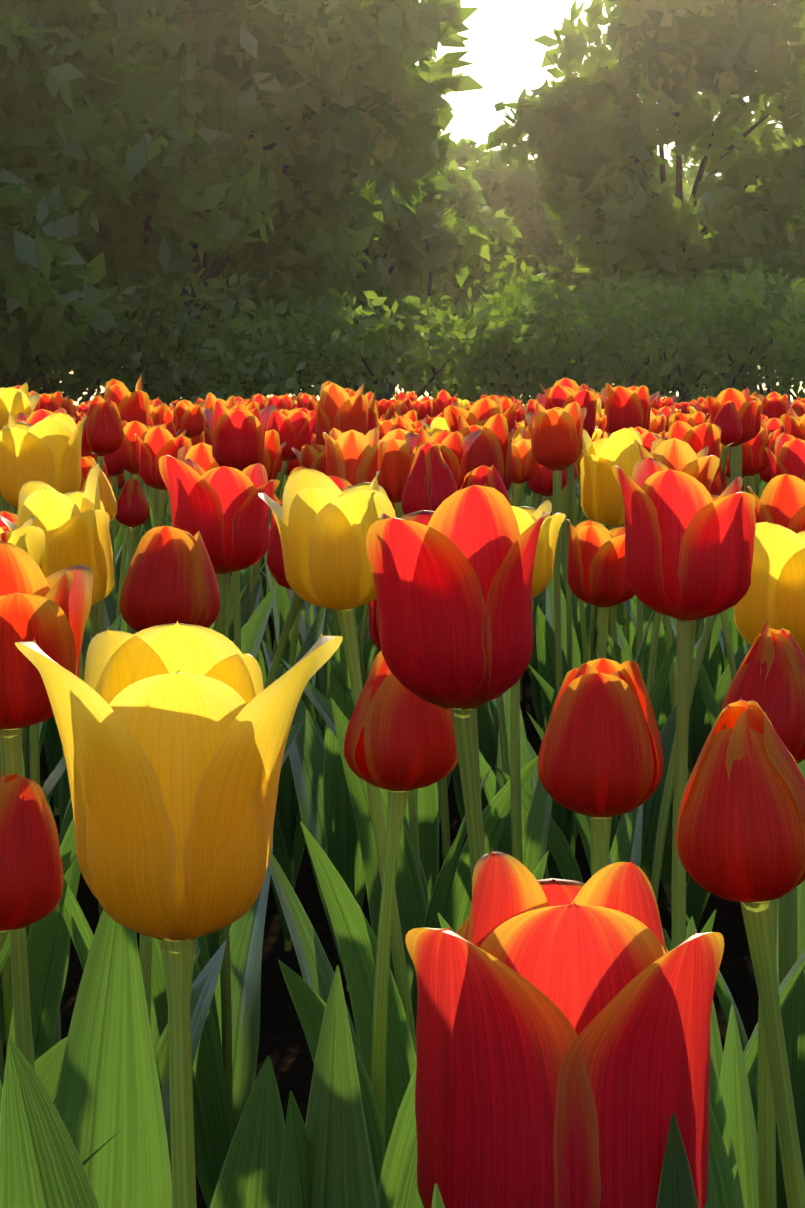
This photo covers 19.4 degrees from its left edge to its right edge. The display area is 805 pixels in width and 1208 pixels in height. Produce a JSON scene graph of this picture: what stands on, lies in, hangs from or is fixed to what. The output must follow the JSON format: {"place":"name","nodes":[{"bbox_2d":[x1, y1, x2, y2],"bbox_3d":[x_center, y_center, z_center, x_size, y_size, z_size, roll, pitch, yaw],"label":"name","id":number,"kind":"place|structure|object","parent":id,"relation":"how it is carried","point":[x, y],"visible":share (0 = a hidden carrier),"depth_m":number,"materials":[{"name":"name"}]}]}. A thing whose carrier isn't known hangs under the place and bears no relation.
{"place":"outdoors","nodes":[
{"label":"outdoors","id":0,"kind":"place"},
{"bbox_2d":[3,405,758,1207],"bbox_3d":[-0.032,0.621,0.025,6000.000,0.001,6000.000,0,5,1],"label":"ground","id":1,"kind":"structure","parent":0,"point":[285,1049],"depth_m":2.63,"materials":[{"name":"black soil"}]},
{"bbox_2d":[0,0,804,405],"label":"trees","id":2,"kind":"object","parent":1,"relation":"on","point":[136,70],"visible":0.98,"depth_m":45.83,"materials":[{"name":"green plant"}]},
{"bbox_2d":[0,411,804,1207],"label":"tulips","id":3,"kind":"object","parent":1,"relation":"on","point":[546,1005],"visible":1,"depth_m":0.96,"materials":[{"name":"red plant"}]},
{"bbox_2d":[0,374,804,990],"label":"tulips","id":4,"kind":"object","parent":1,"relation":"on","point":[352,442],"visible":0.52,"depth_m":2.89,"materials":[{"name":"red plant"}]},
{"bbox_2d":[3,390,804,539],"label":"tulips","id":5,"kind":"object","parent":1,"relation":"on","point":[428,409],"visible":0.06,"depth_m":6.92,"materials":[{"name":"red plant"}]},
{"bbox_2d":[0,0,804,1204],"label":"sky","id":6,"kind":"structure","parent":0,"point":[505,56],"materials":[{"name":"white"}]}
]}

